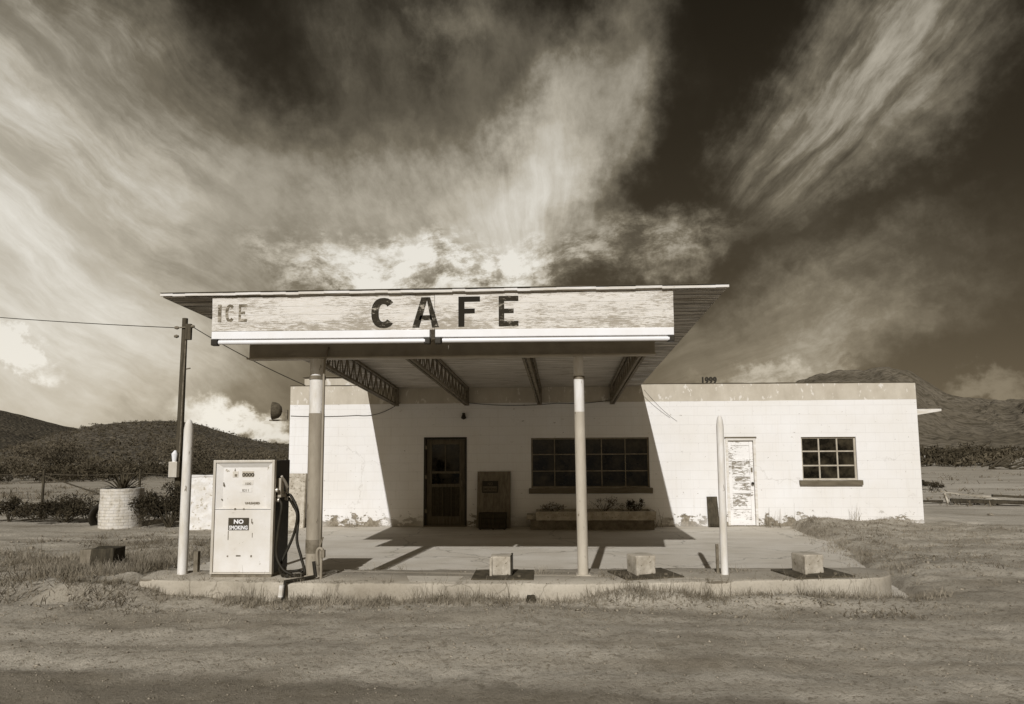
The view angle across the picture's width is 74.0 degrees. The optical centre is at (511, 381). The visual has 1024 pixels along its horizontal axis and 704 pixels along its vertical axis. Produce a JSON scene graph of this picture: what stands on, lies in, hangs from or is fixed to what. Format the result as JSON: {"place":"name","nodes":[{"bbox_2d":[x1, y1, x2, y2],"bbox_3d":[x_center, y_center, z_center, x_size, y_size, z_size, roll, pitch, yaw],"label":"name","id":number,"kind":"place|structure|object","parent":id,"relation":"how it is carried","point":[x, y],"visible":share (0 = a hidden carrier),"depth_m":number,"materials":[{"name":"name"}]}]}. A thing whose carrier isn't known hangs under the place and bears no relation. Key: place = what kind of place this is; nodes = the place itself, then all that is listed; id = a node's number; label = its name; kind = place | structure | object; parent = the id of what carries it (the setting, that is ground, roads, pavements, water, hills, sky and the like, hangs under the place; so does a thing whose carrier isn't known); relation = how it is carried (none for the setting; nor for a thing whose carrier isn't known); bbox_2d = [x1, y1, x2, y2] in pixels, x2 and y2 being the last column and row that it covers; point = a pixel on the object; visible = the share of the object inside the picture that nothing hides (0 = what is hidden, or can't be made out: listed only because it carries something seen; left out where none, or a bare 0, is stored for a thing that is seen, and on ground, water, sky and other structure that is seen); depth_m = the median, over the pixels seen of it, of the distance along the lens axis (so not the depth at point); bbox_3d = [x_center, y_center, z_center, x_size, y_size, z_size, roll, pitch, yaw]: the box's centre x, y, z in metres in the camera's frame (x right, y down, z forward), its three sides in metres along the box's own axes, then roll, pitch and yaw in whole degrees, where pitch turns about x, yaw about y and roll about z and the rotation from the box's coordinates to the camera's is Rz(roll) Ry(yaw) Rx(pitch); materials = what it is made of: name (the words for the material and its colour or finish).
{"place":"outdoors","nodes":[
{"label":"outdoors","id":0,"kind":"place"},
{"bbox_2d":[0,410,77,448],"bbox_3d":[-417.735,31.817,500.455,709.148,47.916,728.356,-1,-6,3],"label":"hill","id":1,"kind":"structure","parent":0,"point":[16,428],"depth_m":388.03,"materials":[{"name":"plant"}]},
{"bbox_2d":[0,421,288,463],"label":"scrub hill","id":2,"kind":"structure","parent":0,"point":[172,434],"depth_m":202.05,"materials":[{"name":"plant"}]},
{"bbox_2d":[0,419,288,463],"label":"hill scrub","id":3,"kind":"object","parent":2,"relation":"on","point":[156,435],"visible":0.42,"depth_m":199.35,"materials":[{"name":"green plant"}]},
{"bbox_2d":[478,512,506,529],"bbox_3d":[-0.412,2.980,14.526,0.590,0.345,0.260,-1,-6,3],"label":"wooden crate","id":4,"kind":"object","parent":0,"point":[492,520],"visible":1,"depth_m":14.41,"materials":[{"name":"brown wood"}]},
{"bbox_2d":[0,449,1023,703],"bbox_3d":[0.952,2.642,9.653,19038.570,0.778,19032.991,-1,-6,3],"label":"desert ground","id":5,"kind":"structure","parent":0,"point":[430,673],"depth_m":5.77,"materials":[{"name":"soil"}]},
{"bbox_2d":[0,495,30,521],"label":"desert shrub","id":6,"kind":"object","parent":5,"relation":"on","point":[12,503],"visible":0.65,"depth_m":16.63,"materials":[{"name":"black plant"}]},
{"bbox_2d":[0,437,96,480],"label":"mesquite tree","id":7,"kind":"object","parent":5,"relation":"on","point":[41,452],"visible":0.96,"depth_m":45.80,"materials":[{"name":"green plant"}]},
{"bbox_2d":[4,493,99,522],"bbox_3d":[-10.855,3.074,16.448,2.972,0.747,1.180,-1,-6,3],"label":"desert shrub","id":8,"kind":"object","parent":5,"relation":"on","point":[64,510],"visible":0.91,"depth_m":16.31,"materials":[{"name":"green plant"}]},
{"bbox_2d":[88,504,98,525],"bbox_3d":[-9.610,3.179,15.970,0.086,0.630,0.661,-5,-7,37],"label":"old tyre","id":9,"kind":"object","parent":5,"relation":"on","point":[92,514],"visible":0.27,"depth_m":15.78,"materials":[{"name":"black rubber"}]},
{"bbox_2d":[0,469,197,518],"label":"wire fence","id":10,"kind":"object","parent":5,"relation":"on","point":[43,483],"visible":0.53,"depth_m":17.30,"materials":[{"name":"grey metal"}]},
{"bbox_2d":[80,546,124,566],"bbox_3d":[-5.642,2.462,9.332,0.530,0.389,0.296,-1,-6,3],"label":"wooden stump","id":11,"kind":"object","parent":5,"relation":"on","point":[112,553],"visible":0.54,"depth_m":9.23,"materials":[{"name":"brown wood"}]},
{"bbox_2d":[98,487,144,528],"bbox_3d":[-8.899,2.932,15.507,0.920,0.996,0.922,-1,-6,3],"label":"planter","id":12,"kind":"object","parent":5,"relation":"on","point":[114,512],"visible":0.84,"depth_m":15.13,"materials":[{"name":"brick"}]},
{"bbox_2d":[92,471,147,488],"bbox_3d":[-8.960,2.271,15.530,0.946,0.498,1.049,-3,-6,26],"label":"agave plant","id":13,"kind":"object","parent":12,"relation":"on","point":[122,482],"visible":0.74,"depth_m":15.57,"materials":[{"name":"grey plant"}]},
{"bbox_2d":[0,451,288,482],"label":"thicket","id":14,"kind":"object","parent":5,"relation":"on","point":[159,469],"visible":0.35,"depth_m":43.69,"materials":[{"name":"green plant"}]},
{"bbox_2d":[127,480,180,527],"bbox_3d":[-7.680,2.779,15.420,1.762,1.107,1.000,-1,-6,3],"label":"desert shrub","id":15,"kind":"object","parent":5,"relation":"on","point":[155,507],"visible":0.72,"depth_m":15.25,"materials":[{"name":"green plant"}]},
{"bbox_2d":[135,434,220,464],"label":"mesquite tree","id":16,"kind":"object","parent":5,"relation":"on","point":[197,453],"visible":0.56,"depth_m":50.09,"materials":[{"name":"grey plant"}]},
{"bbox_2d":[168,318,194,517],"bbox_3d":[-8.685,1.060,17.820,0.495,5.522,0.358,2,-6,-26],"label":"utility pole","id":17,"kind":"object","parent":5,"relation":"on","point":[175,468],"visible":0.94,"depth_m":17.86,"materials":[{"name":"brown wood"}]},
{"bbox_2d":[0,317,173,327],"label":"overhead wire","id":18,"kind":"object","parent":17,"relation":"attached to","point":[89,323],"visible":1,"depth_m":18.52,"materials":[{"name":"black metal"}]},
{"bbox_2d":[193,327,303,384],"bbox_3d":[-6.670,-0.669,17.036,4.012,1.758,0.022,-3,-6,27],"label":"service wire","id":19,"kind":"object","parent":17,"relation":"attached to","point":[254,361],"visible":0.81,"depth_m":16.79,"materials":[{"name":"black rubber"}]},
{"bbox_2d":[189,475,212,529],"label":"wall","id":20,"kind":"structure","parent":5,"relation":"on","point":[201,503],"depth_m":14.76,"materials":[{"name":"white paint"}]},
{"bbox_2d":[209,447,281,465],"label":"mesquite tree","id":21,"kind":"object","parent":5,"relation":"on","point":[241,456],"visible":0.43,"depth_m":49.11,"materials":[{"name":"grey plant"}]},
{"bbox_2d":[278,537,325,600],"bbox_3d":[-2.293,2.037,7.423,0.526,0.628,0.096,4,-7,-39],"label":"standpipe","id":22,"kind":"object","parent":5,"relation":"on","point":[281,593],"visible":0.99,"depth_m":7.49,"materials":[{"name":"grey metal"}]},
{"bbox_2d":[0,509,1023,663],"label":"dry grass","id":23,"kind":"structure","parent":5,"relation":"on","point":[56,567],"depth_m":7.28,"materials":[{"name":"plant"}]},
{"bbox_2d":[0,469,1023,703],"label":"loose stones","id":24,"kind":"object","parent":5,"relation":"on","point":[629,606],"visible":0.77,"depth_m":6.64,"materials":[{"name":"grey gravel"}]},
{"bbox_2d":[0,466,1023,619],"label":"weeds","id":25,"kind":"object","parent":5,"relation":"on","point":[37,577],"visible":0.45,"depth_m":9.76,"materials":[{"name":"plant"}]},
{"bbox_2d":[138,567,891,601],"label":"pump island","id":26,"kind":"structure","parent":5,"relation":"on","point":[398,586],"depth_m":7.33,"materials":[{"name":"concrete"}]},
{"bbox_2d":[177,420,199,574],"bbox_3d":[-3.776,1.355,8.022,0.113,1.795,0.258,-6,-8,42],"label":"pipe post","id":27,"kind":"object","parent":26,"relation":"on","point":[184,526],"visible":0.98,"depth_m":7.94,"materials":[{"name":"white metal"}]},
{"bbox_2d":[210,460,305,577],"bbox_3d":[-2.865,1.571,7.901,1.063,1.310,0.543,-1,-6,3],"label":"fuel pump","id":28,"kind":"object","parent":26,"relation":"on","point":[251,499],"visible":1,"depth_m":7.72,"materials":[{"name":"metal"}]},
{"bbox_2d":[240,488,251,491],"bbox_3d":[-3.039,1.241,7.764,0.141,0.050,0.007,-1,-6,3],"label":"dial window","id":29,"kind":"structure","parent":28,"relation":"in","point":[241,489],"depth_m":7.76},
{"bbox_2d":[242,480,252,484],"bbox_3d":[-3.019,1.158,7.771,0.123,0.053,0.007,-1,-6,3],"label":"dial window","id":30,"kind":"structure","parent":28,"relation":"in","point":[245,482],"depth_m":7.77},
{"bbox_2d":[242,471,253,476],"bbox_3d":[-3.017,1.063,7.780,0.139,0.064,0.007,-1,-6,3],"label":"dial window","id":31,"kind":"structure","parent":28,"relation":"in","point":[244,473],"depth_m":7.78,"materials":[{"name":"white glass"}]},
{"bbox_2d":[160,283,728,576],"bbox_3d":[-0.521,0.949,11.189,6.425,3.180,7.875,-1,-6,3],"label":"station canopy","id":32,"kind":"object","parent":26,"relation":"on","point":[617,367],"visible":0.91,"depth_m":7.97,"materials":[{"name":"white paint"}]},
{"bbox_2d":[212,290,673,331],"bbox_3d":[-0.785,-0.725,7.722,5.090,0.419,0.552,-1,-6,3],"label":"cafe sign","id":33,"kind":"object","parent":32,"relation":"attached to","point":[620,309],"visible":0.98,"depth_m":7.45,"materials":[{"name":"paint"}]},
{"bbox_2d":[211,330,430,345],"bbox_3d":[-2.110,-0.474,7.523,2.440,0.164,0.129,-1,-6,3],"label":"lamp strip","id":34,"kind":"object","parent":33,"relation":"attached to","point":[320,337],"visible":1,"depth_m":7.47,"materials":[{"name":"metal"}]},
{"bbox_2d":[435,327,674,343],"bbox_3d":[0.453,-0.490,7.407,2.590,0.165,0.129,-1,-6,3],"label":"lamp strip","id":35,"kind":"object","parent":33,"relation":"attached to","point":[554,335],"visible":1,"depth_m":7.35,"materials":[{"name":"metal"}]},
{"bbox_2d":[471,553,533,579],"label":"pump plinth","id":36,"kind":"structure","parent":26,"relation":"on","point":[501,566],"depth_m":7.59,"materials":[{"name":"concrete"}]},
{"bbox_2d":[607,552,683,580],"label":"pump plinth","id":37,"kind":"structure","parent":26,"relation":"on","point":[642,564],"depth_m":7.59,"materials":[{"name":"concrete"}]},
{"bbox_2d":[715,416,728,574],"bbox_3d":[2.370,1.293,7.777,0.152,1.795,0.085,-4,-7,35],"label":"pipe post","id":38,"kind":"object","parent":26,"relation":"on","point":[722,499],"visible":0.99,"depth_m":7.73,"materials":[{"name":"white metal"}]},
{"bbox_2d":[771,552,855,578],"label":"pump plinth","id":39,"kind":"structure","parent":26,"relation":"on","point":[808,565],"depth_m":7.59,"materials":[{"name":"concrete"}]},
{"bbox_2d":[526,595,534,602],"bbox_3d":[0.194,2.269,7.055,0.113,0.108,0.060,-2,-6,16],"label":"kerb stone","id":40,"kind":"object","parent":5,"relation":"on","point":[528,597],"visible":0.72,"depth_m":7.03,"materials":[{"name":"grey stone"}]},
{"bbox_2d":[188,526,907,598],"bbox_3d":[0.388,2.890,11.310,11.600,0.120,7.190,-1,-6,3],"label":"concrete apron","id":41,"kind":"object","parent":5,"relation":"on","point":[428,548],"visible":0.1,"depth_m":11.68,"materials":[{"name":"grey concrete"}]},
{"bbox_2d":[288,473,306,527],"bbox_3d":[-4.792,2.640,15.053,0.489,1.184,0.214,-1,-6,3],"label":"speckled panel","id":42,"kind":"object","parent":41,"relation":"on","point":[297,486],"visible":0.62,"depth_m":15.06,"materials":[{"name":"paint"}]},
{"bbox_2d":[476,471,510,527],"bbox_3d":[-0.397,2.582,14.844,0.743,1.203,0.268,-1,-6,3],"label":"plywood board","id":43,"kind":"object","parent":41,"relation":"on","point":[493,491],"visible":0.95,"depth_m":14.87,"materials":[{"name":"wood"}]},
{"bbox_2d":[526,509,655,529],"bbox_3d":[1.666,2.960,14.512,2.704,0.423,0.675,-1,-6,3],"label":"window planter","id":44,"kind":"object","parent":41,"relation":"on","point":[598,519],"visible":0.94,"depth_m":14.22,"materials":[{"name":"stone"}]},
{"bbox_2d":[540,502,563,510],"bbox_3d":[0.886,2.706,14.556,0.579,0.270,0.277,-1,-6,3],"label":"planter shrub","id":45,"kind":"object","parent":44,"relation":"in","point":[549,508],"visible":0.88,"depth_m":14.53,"materials":[{"name":"grey plant"}]},
{"bbox_2d":[587,496,630,510],"bbox_3d":[2.037,2.640,14.500,0.998,0.376,0.322,-1,-6,3],"label":"planter shrub","id":46,"kind":"object","parent":44,"relation":"in","point":[609,501],"visible":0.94,"depth_m":14.46,"materials":[{"name":"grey plant"}]},
{"bbox_2d":[625,498,644,510],"bbox_3d":[2.634,2.647,14.443,0.433,0.343,0.281,-1,-6,3],"label":"planter shrub","id":47,"kind":"object","parent":44,"relation":"in","point":[631,503],"visible":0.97,"depth_m":14.45,"materials":[{"name":"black plant"}]},
{"bbox_2d":[706,497,718,526],"bbox_3d":[4.336,2.817,14.657,0.232,0.640,0.202,-1,-6,3],"label":"dark plank","id":48,"kind":"object","parent":41,"relation":"on","point":[713,512],"visible":0.94,"depth_m":14.65,"materials":[{"name":"brown wood"}]},
{"bbox_2d":[289,376,940,526],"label":"cafe building","id":49,"kind":"structure","parent":5,"relation":"on","point":[419,457],"depth_m":15.00,"materials":[{"name":"white paint"}]},
{"bbox_2d":[269,402,289,420],"bbox_3d":[-5.342,0.701,15.714,0.516,0.442,0.401,3,-6,-29],"label":"yard lamp","id":50,"kind":"object","parent":49,"relation":"attached to","point":[276,410],"visible":0.99,"depth_m":15.55,"materials":[{"name":"metal"}]},
{"bbox_2d":[423,437,466,526],"bbox_3d":[-1.478,2.246,15.161,0.960,1.985,0.250,-1,-6,3],"label":"screen door","id":51,"kind":"structure","parent":49,"relation":"in","point":[445,461],"depth_m":15.15,"materials":[{"name":"wood"}]},
{"bbox_2d":[529,437,652,493],"bbox_3d":[1.720,1.858,15.003,2.705,1.223,0.196,-1,-6,3],"label":"window","id":52,"kind":"structure","parent":49,"relation":"in","point":[614,465],"depth_m":15.05,"materials":[{"name":"black glass"}]},
{"bbox_2d":[702,377,716,382],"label":"year numerals","id":53,"kind":"object","parent":49,"relation":"on","point":[710,379],"visible":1,"depth_m":15.09,"materials":[{"name":"metal"}]},
{"bbox_2d":[724,437,758,525],"bbox_3d":[5.001,2.172,14.835,0.685,1.910,0.160,-1,-6,3],"label":"panelled door","id":54,"kind":"structure","parent":49,"relation":"in","point":[741,468],"depth_m":14.82,"materials":[{"name":"white paint"}]},
{"bbox_2d":[799,437,863,484],"bbox_3d":[6.888,1.731,14.777,1.335,1.039,0.195,-1,-6,3],"label":"window","id":55,"kind":"structure","parent":49,"relation":"in","point":[825,460],"depth_m":14.82,"materials":[{"name":"black glass"}]},
{"bbox_2d":[922,480,944,489],"bbox_3d":[16.562,4.123,27.066,1.036,0.480,1.007,4,-7,-35],"label":"desert shrub","id":56,"kind":"object","parent":5,"relation":"on","point":[928,484],"visible":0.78,"depth_m":26.98,"materials":[{"name":"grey plant"}]},
{"bbox_2d":[919,441,1023,466],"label":"thicket","id":57,"kind":"object","parent":5,"relation":"on","point":[933,453],"visible":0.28,"depth_m":79.02,"materials":[{"name":"green plant"}]},
{"bbox_2d":[920,448,1023,466],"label":"pale scrub","id":58,"kind":"object","parent":5,"relation":"on","point":[974,460],"visible":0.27,"depth_m":69.25,"materials":[{"name":"grey plant"}]},
{"bbox_2d":[923,490,1023,504],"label":"lumber pile","id":59,"kind":"object","parent":5,"relation":"on","point":[1003,501],"visible":0.92,"depth_m":19.89,"materials":[{"name":"grey wood"}]},
{"bbox_2d":[981,454,1023,469],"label":"dead branch","id":60,"kind":"object","parent":5,"relation":"on","point":[1008,465],"visible":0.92,"depth_m":59.62,"materials":[{"name":"wood"}]},
{"bbox_2d":[0,0,1023,444],"label":"sky","id":61,"kind":"structure","parent":0,"point":[852,171],"materials":[{"name":"grey"}]},
{"bbox_2d":[796,367,1023,448],"bbox_3d":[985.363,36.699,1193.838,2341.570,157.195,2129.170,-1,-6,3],"label":"rocky mountain","id":62,"kind":"structure","parent":0,"point":[955,420],"depth_m":751.11,"materials":[{"name":"grey stone"}]}
]}

